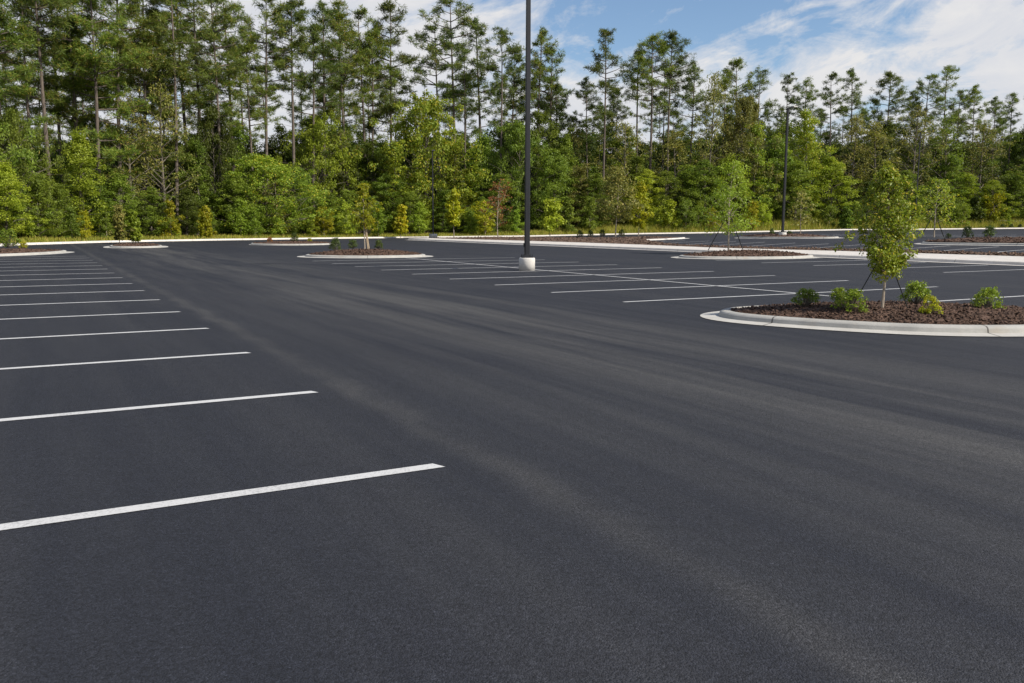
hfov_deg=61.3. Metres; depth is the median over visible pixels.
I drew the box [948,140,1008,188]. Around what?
broadleaf tree
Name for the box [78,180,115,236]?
broadleaf tree
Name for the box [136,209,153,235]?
shrub
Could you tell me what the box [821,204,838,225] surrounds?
young tree
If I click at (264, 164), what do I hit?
broadleaf tree
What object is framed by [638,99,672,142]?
pine tree
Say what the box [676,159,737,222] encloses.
broadleaf tree
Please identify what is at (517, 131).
broadleaf tree
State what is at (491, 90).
pine tree
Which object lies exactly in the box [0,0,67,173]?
pine tree
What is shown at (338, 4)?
pine tree
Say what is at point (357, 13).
pine tree
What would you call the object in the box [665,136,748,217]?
broadleaf tree
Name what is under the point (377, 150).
broadleaf tree
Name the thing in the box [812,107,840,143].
pine tree
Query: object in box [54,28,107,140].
pine tree
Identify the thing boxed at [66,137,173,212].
broadleaf tree
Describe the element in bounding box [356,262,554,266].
parking line
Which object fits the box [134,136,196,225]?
broadleaf tree
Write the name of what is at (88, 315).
parking line
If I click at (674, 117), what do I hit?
pine tree
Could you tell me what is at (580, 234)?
shrub
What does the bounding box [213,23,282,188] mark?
pine tree
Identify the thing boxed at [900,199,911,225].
young tree
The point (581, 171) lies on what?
broadleaf tree
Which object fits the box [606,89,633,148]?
pine tree
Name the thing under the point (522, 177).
broadleaf tree
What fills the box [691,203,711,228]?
young tree
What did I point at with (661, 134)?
broadleaf tree
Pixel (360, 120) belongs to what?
pine tree
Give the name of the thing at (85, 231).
young tree
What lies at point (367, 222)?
shrub
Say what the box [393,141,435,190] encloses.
broadleaf tree
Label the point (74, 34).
pine tree
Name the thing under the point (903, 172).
broadleaf tree
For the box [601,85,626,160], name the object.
pine tree
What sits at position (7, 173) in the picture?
broadleaf tree
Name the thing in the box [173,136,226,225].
broadleaf tree
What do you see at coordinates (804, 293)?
shrub
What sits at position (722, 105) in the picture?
pine tree
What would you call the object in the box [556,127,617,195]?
broadleaf tree
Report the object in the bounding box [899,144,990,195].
broadleaf tree
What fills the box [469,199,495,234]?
young tree
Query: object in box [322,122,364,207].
broadleaf tree
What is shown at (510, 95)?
pine tree
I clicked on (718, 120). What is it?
broadleaf tree
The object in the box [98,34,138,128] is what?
pine tree
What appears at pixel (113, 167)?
broadleaf tree
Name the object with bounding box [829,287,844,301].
shrub
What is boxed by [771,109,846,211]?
broadleaf tree
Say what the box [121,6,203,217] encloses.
pine tree
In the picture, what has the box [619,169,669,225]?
broadleaf tree
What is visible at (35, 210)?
sapling
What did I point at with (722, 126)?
pine tree
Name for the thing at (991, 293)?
shrub
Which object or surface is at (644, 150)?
broadleaf tree
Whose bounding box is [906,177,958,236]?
sapling
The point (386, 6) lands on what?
pine tree
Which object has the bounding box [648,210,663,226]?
shrub
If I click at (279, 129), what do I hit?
broadleaf tree
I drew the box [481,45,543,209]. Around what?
pine tree
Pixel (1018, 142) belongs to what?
broadleaf tree
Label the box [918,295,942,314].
shrub
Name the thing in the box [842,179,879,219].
broadleaf tree
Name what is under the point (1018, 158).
broadleaf tree
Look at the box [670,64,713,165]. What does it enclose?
pine tree
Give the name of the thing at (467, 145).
broadleaf tree
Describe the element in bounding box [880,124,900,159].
pine tree
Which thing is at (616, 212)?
sapling
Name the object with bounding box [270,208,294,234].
shrub
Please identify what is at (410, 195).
broadleaf tree
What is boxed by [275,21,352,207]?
pine tree
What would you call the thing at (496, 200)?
sapling
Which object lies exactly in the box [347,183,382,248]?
sapling
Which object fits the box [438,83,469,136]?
pine tree
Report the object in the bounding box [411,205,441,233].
shrub
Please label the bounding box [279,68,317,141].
pine tree
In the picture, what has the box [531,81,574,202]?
pine tree
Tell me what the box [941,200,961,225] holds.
young tree
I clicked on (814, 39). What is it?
sky
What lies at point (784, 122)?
broadleaf tree
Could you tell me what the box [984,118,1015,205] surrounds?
pine tree
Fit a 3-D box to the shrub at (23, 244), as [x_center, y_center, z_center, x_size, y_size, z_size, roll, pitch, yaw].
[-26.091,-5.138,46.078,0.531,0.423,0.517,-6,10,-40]
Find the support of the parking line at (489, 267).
on the parking lot
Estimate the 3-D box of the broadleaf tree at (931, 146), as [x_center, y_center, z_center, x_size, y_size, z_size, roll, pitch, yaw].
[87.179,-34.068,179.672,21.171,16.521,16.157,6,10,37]
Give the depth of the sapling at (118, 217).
67.19 m
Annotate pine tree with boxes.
[0,0,58,190]
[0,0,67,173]
[0,11,15,85]
[0,31,33,145]
[1,0,83,210]
[3,29,69,148]
[6,0,80,237]
[32,0,156,236]
[38,0,112,194]
[38,27,116,207]
[47,39,91,137]
[52,0,168,200]
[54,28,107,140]
[92,0,194,233]
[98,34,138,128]
[111,68,163,131]
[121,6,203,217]
[144,0,202,222]
[152,0,207,180]
[161,0,235,163]
[177,42,221,139]
[178,0,251,234]
[178,0,268,170]
[188,60,229,153]
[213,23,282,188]
[217,47,275,146]
[237,0,312,191]
[243,65,283,139]
[259,0,321,209]
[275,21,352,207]
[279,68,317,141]
[297,0,350,179]
[303,57,354,168]
[315,59,371,142]
[316,12,374,203]
[321,0,357,202]
[329,4,389,204]
[341,27,411,195]
[346,63,393,147]
[353,0,419,188]
[378,77,406,133]
[404,23,470,229]
[411,0,490,229]
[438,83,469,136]
[445,47,481,210]
[450,71,485,146]
[458,16,507,200]
[476,24,521,181]
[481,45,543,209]
[490,77,513,123]
[502,80,524,177]
[512,25,558,203]
[519,44,576,180]
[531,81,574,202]
[532,80,567,125]
[565,76,609,208]
[583,28,635,224]
[587,100,618,174]
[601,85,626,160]
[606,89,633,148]
[615,49,655,193]
[622,31,678,202]
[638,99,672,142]
[647,29,700,193]
[648,65,680,185]
[661,108,689,156]
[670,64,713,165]
[694,107,717,142]
[706,57,757,200]
[711,76,734,153]
[712,113,738,153]
[734,66,778,199]
[753,108,773,147]
[771,72,806,131]
[771,107,785,130]
[789,77,823,162]
[811,71,850,198]
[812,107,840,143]
[825,105,854,181]
[839,67,875,172]
[849,107,872,136]
[863,99,884,163]
[869,70,913,157]
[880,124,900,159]
[897,92,927,166]
[901,73,954,200]
[919,65,968,195]
[921,119,940,165]
[941,112,971,151]
[944,89,973,189]
[952,84,994,185]
[973,132,991,169]
[976,96,1014,177]
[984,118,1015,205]
[998,92,1023,176]
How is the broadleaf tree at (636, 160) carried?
on the ground
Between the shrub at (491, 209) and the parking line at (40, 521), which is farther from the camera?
the shrub at (491, 209)
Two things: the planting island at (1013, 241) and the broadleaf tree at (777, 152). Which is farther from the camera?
the broadleaf tree at (777, 152)
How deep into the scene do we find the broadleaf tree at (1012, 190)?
139.19 m
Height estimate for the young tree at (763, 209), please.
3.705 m
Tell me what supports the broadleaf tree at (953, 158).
on the ground
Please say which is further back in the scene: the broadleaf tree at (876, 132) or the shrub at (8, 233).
the broadleaf tree at (876, 132)
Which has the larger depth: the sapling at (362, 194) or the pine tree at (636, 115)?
the pine tree at (636, 115)
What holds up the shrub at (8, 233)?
on the planting island at (16, 252)
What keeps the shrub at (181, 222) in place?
on the ground
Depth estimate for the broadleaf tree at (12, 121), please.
70.76 m
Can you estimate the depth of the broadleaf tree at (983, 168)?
153.48 m
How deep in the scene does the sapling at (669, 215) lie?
116.39 m
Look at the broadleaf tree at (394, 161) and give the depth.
110.90 m
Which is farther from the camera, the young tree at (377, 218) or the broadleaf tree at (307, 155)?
the broadleaf tree at (307, 155)
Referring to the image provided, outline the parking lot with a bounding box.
[0,229,1023,682]
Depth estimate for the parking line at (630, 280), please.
23.83 m
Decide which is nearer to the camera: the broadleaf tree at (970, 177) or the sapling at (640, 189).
the sapling at (640, 189)
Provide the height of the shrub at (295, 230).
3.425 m
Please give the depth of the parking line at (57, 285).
21.22 m
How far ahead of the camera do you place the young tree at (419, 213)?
107.65 m
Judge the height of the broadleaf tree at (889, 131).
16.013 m
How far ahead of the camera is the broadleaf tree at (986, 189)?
135.66 m
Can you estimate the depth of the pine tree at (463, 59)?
118.17 m
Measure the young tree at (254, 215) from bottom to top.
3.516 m
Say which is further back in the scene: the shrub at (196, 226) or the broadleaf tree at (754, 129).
the broadleaf tree at (754, 129)
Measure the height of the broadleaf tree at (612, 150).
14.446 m
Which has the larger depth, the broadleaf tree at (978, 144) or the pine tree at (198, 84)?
the broadleaf tree at (978, 144)
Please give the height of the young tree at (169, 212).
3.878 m
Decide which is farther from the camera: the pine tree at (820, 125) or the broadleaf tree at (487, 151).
the pine tree at (820, 125)
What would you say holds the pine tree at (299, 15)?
on the ground
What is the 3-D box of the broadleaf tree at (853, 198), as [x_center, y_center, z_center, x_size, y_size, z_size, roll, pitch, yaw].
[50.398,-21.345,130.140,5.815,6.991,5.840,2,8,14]
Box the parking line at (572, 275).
[464,271,708,278]
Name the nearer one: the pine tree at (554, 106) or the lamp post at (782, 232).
the lamp post at (782, 232)
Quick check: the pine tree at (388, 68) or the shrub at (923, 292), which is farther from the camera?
the pine tree at (388, 68)
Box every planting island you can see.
[0,248,72,255]
[104,242,167,247]
[249,240,331,244]
[297,248,432,257]
[612,236,688,239]
[671,249,819,258]
[700,300,1023,336]
[739,233,838,238]
[914,236,1023,245]
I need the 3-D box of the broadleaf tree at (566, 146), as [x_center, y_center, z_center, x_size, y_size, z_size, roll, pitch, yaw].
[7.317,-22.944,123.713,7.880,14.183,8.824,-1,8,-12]
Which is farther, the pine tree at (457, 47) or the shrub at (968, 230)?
the pine tree at (457, 47)
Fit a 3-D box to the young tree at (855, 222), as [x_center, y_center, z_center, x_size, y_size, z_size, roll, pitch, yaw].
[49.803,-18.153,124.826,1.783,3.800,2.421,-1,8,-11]
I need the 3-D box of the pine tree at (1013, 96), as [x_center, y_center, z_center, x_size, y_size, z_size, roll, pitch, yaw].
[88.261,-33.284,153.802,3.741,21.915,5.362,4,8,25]
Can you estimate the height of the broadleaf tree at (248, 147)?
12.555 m
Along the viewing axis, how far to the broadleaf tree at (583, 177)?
133.18 m
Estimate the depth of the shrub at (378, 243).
45.45 m
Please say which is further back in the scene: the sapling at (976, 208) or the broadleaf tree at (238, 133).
the sapling at (976, 208)
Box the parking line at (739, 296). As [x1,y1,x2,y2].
[626,288,903,301]
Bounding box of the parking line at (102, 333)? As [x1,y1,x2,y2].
[0,328,208,338]
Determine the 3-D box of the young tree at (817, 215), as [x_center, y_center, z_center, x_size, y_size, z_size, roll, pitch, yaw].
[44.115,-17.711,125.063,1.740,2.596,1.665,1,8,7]
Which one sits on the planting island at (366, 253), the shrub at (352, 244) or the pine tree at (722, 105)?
the shrub at (352, 244)
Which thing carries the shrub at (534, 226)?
on the ground
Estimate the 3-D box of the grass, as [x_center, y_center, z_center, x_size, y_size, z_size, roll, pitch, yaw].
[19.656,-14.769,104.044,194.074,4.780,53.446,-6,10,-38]
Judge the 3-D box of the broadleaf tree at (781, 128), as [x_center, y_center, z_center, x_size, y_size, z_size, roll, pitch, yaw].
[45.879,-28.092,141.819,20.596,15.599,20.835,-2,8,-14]
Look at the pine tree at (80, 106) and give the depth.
119.09 m
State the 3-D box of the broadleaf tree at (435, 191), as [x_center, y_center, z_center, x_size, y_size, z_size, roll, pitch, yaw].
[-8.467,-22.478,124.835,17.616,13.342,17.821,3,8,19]
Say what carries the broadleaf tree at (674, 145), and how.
on the ground
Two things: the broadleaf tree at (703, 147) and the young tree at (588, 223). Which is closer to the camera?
the young tree at (588, 223)
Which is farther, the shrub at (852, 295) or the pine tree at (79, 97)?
the pine tree at (79, 97)
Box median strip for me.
[408,236,1023,265]
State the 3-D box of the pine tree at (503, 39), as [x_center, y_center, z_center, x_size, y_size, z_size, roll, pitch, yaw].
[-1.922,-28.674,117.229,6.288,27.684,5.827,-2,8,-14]
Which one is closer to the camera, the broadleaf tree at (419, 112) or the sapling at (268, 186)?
the sapling at (268, 186)
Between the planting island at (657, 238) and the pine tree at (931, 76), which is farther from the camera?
the pine tree at (931, 76)
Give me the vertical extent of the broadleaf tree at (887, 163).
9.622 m
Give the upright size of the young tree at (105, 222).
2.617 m
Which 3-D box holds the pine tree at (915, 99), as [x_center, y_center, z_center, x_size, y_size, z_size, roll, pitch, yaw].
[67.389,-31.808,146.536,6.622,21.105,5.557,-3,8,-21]
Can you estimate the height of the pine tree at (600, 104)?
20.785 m
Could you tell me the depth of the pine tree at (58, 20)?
75.33 m
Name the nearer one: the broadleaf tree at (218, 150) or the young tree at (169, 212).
the young tree at (169, 212)
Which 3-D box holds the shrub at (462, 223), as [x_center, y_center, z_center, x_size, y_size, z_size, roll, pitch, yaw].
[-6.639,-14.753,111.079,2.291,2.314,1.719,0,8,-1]
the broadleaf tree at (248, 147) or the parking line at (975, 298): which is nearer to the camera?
the parking line at (975, 298)
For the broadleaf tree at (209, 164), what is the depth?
105.92 m
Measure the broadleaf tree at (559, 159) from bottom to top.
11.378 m
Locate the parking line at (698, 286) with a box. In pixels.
[552,280,847,292]
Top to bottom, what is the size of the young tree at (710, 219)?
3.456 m
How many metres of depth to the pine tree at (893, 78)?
142.74 m
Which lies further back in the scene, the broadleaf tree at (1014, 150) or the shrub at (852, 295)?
the broadleaf tree at (1014, 150)
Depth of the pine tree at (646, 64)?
126.53 m
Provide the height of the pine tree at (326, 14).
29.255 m
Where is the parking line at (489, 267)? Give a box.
[402,265,581,269]
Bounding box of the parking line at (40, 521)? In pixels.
[0,463,444,529]
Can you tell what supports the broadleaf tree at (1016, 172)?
on the ground
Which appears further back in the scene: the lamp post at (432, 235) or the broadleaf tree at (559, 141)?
the broadleaf tree at (559, 141)
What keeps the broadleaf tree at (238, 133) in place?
on the ground
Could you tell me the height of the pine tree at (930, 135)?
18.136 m
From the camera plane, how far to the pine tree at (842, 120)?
166.09 m
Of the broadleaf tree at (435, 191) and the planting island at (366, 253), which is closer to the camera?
the planting island at (366, 253)
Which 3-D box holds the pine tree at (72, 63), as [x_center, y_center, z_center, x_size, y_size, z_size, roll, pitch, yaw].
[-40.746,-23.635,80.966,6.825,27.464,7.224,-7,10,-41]
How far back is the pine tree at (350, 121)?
122.88 m
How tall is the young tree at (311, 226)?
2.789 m
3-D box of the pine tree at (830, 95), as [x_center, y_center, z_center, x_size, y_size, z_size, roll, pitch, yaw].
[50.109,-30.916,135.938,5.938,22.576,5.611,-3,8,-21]
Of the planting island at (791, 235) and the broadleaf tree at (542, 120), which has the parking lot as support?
the planting island at (791, 235)
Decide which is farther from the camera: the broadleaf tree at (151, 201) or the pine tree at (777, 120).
the pine tree at (777, 120)
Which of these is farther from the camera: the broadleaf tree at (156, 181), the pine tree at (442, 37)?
the pine tree at (442, 37)
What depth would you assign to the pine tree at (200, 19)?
100.66 m
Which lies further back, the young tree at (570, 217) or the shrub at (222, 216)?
the young tree at (570, 217)
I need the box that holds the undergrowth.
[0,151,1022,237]
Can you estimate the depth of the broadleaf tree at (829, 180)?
128.13 m
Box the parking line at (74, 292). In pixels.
[9,290,143,294]
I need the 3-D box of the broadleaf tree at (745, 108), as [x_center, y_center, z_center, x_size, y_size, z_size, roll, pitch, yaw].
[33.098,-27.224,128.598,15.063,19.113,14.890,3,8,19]
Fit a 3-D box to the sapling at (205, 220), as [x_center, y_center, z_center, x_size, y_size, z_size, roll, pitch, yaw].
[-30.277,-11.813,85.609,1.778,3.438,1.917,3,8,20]
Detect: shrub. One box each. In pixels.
[0,205,52,237]
[0,228,20,247]
[19,241,27,247]
[29,220,44,236]
[50,215,78,237]
[90,203,114,236]
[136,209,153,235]
[146,216,179,235]
[178,208,192,235]
[189,215,199,235]
[204,220,221,234]
[214,212,230,234]
[225,221,239,234]
[248,203,271,233]
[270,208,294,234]
[280,209,314,234]
[290,233,298,240]
[326,216,345,234]
[328,237,341,250]
[348,239,356,248]
[359,212,374,233]
[374,239,383,248]
[383,219,394,233]
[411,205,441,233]
[428,220,441,232]
[454,218,465,232]
[476,204,501,232]
[516,221,523,230]
[532,221,538,230]
[577,229,583,236]
[587,229,593,236]
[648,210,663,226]
[791,288,821,305]
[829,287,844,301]
[830,288,868,312]
[897,280,930,303]
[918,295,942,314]
[961,225,973,237]
[969,286,1006,308]
[982,225,996,236]
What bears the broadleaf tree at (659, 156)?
on the ground
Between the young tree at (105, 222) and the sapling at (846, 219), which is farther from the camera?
the sapling at (846, 219)
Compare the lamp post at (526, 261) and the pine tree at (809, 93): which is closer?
the lamp post at (526, 261)
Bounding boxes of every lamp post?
[429,150,436,237]
[519,0,534,270]
[779,106,797,234]
[914,131,926,225]
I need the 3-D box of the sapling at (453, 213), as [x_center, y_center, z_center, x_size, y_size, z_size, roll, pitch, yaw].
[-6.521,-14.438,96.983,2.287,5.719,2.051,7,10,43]
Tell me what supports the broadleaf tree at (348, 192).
on the ground
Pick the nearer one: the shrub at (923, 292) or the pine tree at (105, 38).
the shrub at (923, 292)
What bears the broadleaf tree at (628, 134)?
on the ground
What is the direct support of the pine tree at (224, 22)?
on the ground
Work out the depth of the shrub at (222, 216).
94.17 m
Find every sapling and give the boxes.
[20,192,50,236]
[107,204,133,243]
[123,210,142,242]
[196,205,216,237]
[252,170,297,233]
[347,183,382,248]
[391,204,408,237]
[444,187,464,237]
[479,179,512,236]
[537,198,566,231]
[592,164,645,235]
[626,179,653,235]
[652,199,681,229]
[697,157,763,249]
[786,189,817,233]
[831,165,924,307]
[838,205,854,228]
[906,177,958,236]
[964,196,986,222]
[982,192,1007,221]
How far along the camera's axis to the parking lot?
5.31 m
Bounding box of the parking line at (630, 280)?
[505,275,774,284]
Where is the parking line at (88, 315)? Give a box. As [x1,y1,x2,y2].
[0,311,178,319]
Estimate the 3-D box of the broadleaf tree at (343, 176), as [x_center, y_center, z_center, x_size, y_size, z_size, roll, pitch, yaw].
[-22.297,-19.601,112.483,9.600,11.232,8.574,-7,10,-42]
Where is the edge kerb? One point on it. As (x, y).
(44, 243)
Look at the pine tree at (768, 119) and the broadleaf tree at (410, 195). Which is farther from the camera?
the pine tree at (768, 119)
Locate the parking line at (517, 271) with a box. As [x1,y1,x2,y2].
[434,268,632,273]
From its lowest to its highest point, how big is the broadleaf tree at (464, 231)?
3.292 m
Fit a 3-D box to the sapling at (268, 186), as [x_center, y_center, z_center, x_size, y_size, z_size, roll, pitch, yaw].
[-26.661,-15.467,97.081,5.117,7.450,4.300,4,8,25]
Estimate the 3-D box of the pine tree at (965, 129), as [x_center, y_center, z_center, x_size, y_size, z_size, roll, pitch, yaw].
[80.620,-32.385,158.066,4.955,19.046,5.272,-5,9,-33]
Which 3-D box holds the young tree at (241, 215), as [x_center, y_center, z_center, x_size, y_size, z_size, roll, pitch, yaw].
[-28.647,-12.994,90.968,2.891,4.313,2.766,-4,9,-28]
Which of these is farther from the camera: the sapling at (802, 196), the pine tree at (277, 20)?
the pine tree at (277, 20)
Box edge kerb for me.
[0,228,1023,245]
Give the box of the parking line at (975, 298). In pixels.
[928,296,1017,301]
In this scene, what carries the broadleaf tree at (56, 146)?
on the ground
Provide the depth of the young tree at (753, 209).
119.09 m
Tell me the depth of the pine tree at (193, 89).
119.45 m
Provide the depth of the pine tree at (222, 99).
125.15 m
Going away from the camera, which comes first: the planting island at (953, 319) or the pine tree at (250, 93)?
the planting island at (953, 319)
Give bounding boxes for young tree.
[58,206,84,238]
[73,210,95,237]
[97,211,114,239]
[159,200,184,236]
[227,198,253,235]
[247,206,265,236]
[303,214,319,236]
[313,205,334,234]
[332,202,359,235]
[363,201,392,235]
[408,201,429,233]
[463,207,478,232]
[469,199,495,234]
[508,208,523,232]
[558,199,580,231]
[577,197,601,229]
[674,199,699,228]
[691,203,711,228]
[704,207,719,229]
[741,200,760,228]
[755,205,772,226]
[812,211,821,225]
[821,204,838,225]
[851,203,865,225]
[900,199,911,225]
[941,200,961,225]
[955,202,972,225]
[1006,215,1013,226]
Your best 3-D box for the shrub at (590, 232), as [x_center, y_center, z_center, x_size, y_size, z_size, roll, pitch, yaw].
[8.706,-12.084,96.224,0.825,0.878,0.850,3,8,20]
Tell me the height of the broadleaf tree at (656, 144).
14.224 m
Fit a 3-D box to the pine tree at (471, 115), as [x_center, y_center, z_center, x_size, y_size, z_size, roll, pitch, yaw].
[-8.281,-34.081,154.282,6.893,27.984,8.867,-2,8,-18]
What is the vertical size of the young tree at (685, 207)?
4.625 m
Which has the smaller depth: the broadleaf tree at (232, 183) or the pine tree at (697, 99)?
the broadleaf tree at (232, 183)
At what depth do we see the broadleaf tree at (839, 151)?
141.07 m
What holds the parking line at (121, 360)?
on the parking lot
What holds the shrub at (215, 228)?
on the ground
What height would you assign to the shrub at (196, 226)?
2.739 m
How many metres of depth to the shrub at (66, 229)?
76.03 m
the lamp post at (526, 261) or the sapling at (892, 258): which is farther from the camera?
the lamp post at (526, 261)
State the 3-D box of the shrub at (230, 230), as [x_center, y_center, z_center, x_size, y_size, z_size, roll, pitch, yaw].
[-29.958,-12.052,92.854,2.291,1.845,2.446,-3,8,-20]
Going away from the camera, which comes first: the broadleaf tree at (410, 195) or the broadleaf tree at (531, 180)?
the broadleaf tree at (410, 195)
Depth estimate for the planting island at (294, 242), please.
65.19 m
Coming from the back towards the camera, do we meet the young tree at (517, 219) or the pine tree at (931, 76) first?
the pine tree at (931, 76)
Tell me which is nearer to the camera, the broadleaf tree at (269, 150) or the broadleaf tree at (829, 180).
the broadleaf tree at (269, 150)
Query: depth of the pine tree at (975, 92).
146.14 m
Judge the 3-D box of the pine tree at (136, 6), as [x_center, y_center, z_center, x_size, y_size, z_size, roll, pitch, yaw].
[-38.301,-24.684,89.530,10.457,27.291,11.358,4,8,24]
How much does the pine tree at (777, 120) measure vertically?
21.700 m
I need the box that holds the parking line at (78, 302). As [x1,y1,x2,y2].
[0,299,158,305]
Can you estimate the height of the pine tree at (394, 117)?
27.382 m
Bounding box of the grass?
[0,209,1023,245]
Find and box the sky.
[0,0,1023,217]
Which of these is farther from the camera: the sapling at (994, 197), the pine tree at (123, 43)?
the sapling at (994, 197)
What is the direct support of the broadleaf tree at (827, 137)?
on the ground
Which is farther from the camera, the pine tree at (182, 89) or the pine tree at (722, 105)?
the pine tree at (722, 105)
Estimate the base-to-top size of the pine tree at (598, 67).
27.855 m
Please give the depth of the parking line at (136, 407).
7.13 m
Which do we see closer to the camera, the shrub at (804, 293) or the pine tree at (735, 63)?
the shrub at (804, 293)
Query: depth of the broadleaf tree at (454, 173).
113.37 m
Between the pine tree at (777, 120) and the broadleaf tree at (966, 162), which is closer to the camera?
the broadleaf tree at (966, 162)
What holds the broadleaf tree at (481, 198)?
on the ground
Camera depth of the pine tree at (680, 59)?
128.62 m
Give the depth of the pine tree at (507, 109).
140.34 m
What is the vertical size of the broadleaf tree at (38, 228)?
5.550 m
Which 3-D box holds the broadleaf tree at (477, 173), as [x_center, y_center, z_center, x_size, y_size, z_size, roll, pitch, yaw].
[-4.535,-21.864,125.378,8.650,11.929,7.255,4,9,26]
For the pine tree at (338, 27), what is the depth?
110.69 m
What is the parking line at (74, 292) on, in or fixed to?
on the parking lot
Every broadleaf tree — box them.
[0,106,70,235]
[0,122,52,234]
[0,159,49,235]
[9,173,65,236]
[21,146,73,204]
[36,128,125,228]
[38,137,111,215]
[38,183,85,237]
[40,147,90,206]
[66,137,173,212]
[66,143,214,225]
[77,94,175,204]
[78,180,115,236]
[84,148,159,215]
[101,171,155,230]
[122,79,201,217]
[124,186,175,235]
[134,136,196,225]
[153,136,231,203]
[154,188,218,234]
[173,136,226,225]
[174,101,250,227]
[195,172,275,232]
[205,127,235,192]
[207,152,344,234]
[218,120,263,232]
[228,133,278,203]
[254,124,310,211]
[257,138,285,208]
[270,110,358,229]
[278,166,337,234]
[287,127,406,208]
[297,134,322,183]
[303,147,369,214]
[303,192,350,233]
[310,149,331,180]
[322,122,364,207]
[331,89,492,226]
[332,189,366,233]
[336,147,422,204]
[344,139,381,228]
[354,172,420,233]
[360,138,406,204]
[369,138,415,233]
[382,190,429,233]
[383,139,462,206]
[383,139,513,212]
[393,133,449,203]
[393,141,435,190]
[425,142,474,230]
[427,134,484,190]
[428,189,461,233]
[446,140,471,201]
[457,211,484,233]
[459,131,517,212]
[461,120,546,208]
[461,196,509,231]
[462,172,542,229]
[463,155,496,207]
[475,119,568,228]
[486,153,566,212]
[497,110,578,228]
[506,153,552,229]
[509,148,596,226]
[541,132,584,217]
[542,131,569,177]
[542,139,604,215]
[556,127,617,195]
[557,165,605,227]
[559,173,628,227]
[560,120,594,204]
[580,123,632,216]
[589,120,657,206]
[591,136,623,206]
[592,164,633,225]
[598,129,664,210]
[609,153,658,223]
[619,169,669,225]
[620,142,671,202]
[626,170,705,223]
[627,141,682,206]
[650,165,724,224]
[651,128,704,208]
[652,134,692,205]
[653,129,799,212]
[655,134,714,211]
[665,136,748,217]
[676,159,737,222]
[688,71,736,212]
[690,153,768,222]
[691,93,782,215]
[736,121,786,220]
[737,122,837,202]
[741,135,798,218]
[759,115,823,196]
[767,159,833,221]
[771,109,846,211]
[780,137,826,200]
[802,156,862,217]
[808,142,864,197]
[813,130,853,198]
[815,141,893,206]
[827,176,863,220]
[832,119,957,200]
[834,113,875,201]
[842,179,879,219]
[849,118,901,194]
[854,138,894,186]
[871,159,907,217]
[876,102,959,202]
[877,170,934,217]
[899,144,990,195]
[899,145,928,184]
[904,143,933,198]
[907,112,976,197]
[908,178,964,220]
[920,135,976,173]
[923,143,1023,207]
[930,152,980,216]
[944,120,1021,196]
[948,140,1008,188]
[949,172,991,218]
[969,146,1007,204]
[974,180,1020,220]
[977,159,1023,217]
[989,131,1023,205]
[990,126,1023,196]
[994,173,1023,218]
[1000,143,1023,200]
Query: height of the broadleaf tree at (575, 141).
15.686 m
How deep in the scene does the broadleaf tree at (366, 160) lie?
115.49 m
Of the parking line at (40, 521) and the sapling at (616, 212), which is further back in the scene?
the sapling at (616, 212)
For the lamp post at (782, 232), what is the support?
on the planting island at (791, 235)
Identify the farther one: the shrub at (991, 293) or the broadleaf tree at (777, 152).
the broadleaf tree at (777, 152)
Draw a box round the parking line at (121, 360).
[0,352,248,369]
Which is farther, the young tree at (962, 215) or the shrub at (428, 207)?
the young tree at (962, 215)
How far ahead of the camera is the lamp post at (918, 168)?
127.60 m
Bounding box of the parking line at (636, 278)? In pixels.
[412,258,826,295]
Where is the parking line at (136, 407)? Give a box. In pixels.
[0,391,316,420]
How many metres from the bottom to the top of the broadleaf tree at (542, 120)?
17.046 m
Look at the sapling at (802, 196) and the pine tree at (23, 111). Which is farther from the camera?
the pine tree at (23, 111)
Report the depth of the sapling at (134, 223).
68.17 m
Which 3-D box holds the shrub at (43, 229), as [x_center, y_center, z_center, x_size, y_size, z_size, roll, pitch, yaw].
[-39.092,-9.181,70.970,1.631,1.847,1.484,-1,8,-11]
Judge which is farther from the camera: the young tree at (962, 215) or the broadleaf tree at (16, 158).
the young tree at (962, 215)
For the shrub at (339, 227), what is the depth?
103.86 m
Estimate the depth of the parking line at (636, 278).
24.24 m
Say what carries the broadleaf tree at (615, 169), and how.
on the ground
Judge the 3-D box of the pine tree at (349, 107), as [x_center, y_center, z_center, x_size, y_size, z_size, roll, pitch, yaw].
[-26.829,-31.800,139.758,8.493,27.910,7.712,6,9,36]
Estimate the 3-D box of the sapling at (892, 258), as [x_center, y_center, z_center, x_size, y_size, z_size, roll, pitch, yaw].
[5.722,-1.622,13.399,1.390,2.223,1.160,0,8,0]
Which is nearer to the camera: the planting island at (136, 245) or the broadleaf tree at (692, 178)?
the planting island at (136, 245)
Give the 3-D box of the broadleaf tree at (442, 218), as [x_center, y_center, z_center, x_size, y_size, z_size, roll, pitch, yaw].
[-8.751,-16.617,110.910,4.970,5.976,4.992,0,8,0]
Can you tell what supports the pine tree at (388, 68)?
on the ground
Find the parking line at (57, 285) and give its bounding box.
[11,283,131,286]
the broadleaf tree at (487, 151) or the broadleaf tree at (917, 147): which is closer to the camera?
the broadleaf tree at (487, 151)
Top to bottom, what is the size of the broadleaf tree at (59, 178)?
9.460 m
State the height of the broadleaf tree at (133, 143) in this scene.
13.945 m
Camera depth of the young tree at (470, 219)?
108.77 m
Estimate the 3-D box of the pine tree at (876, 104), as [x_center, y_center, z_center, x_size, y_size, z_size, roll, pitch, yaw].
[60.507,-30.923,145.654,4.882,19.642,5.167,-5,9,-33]
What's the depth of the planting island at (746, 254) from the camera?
40.52 m
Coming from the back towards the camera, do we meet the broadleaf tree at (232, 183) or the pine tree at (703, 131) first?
the pine tree at (703, 131)
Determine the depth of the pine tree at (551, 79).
125.11 m
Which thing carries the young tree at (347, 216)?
on the ground
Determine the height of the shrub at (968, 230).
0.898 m
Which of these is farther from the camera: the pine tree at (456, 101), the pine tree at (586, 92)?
the pine tree at (456, 101)

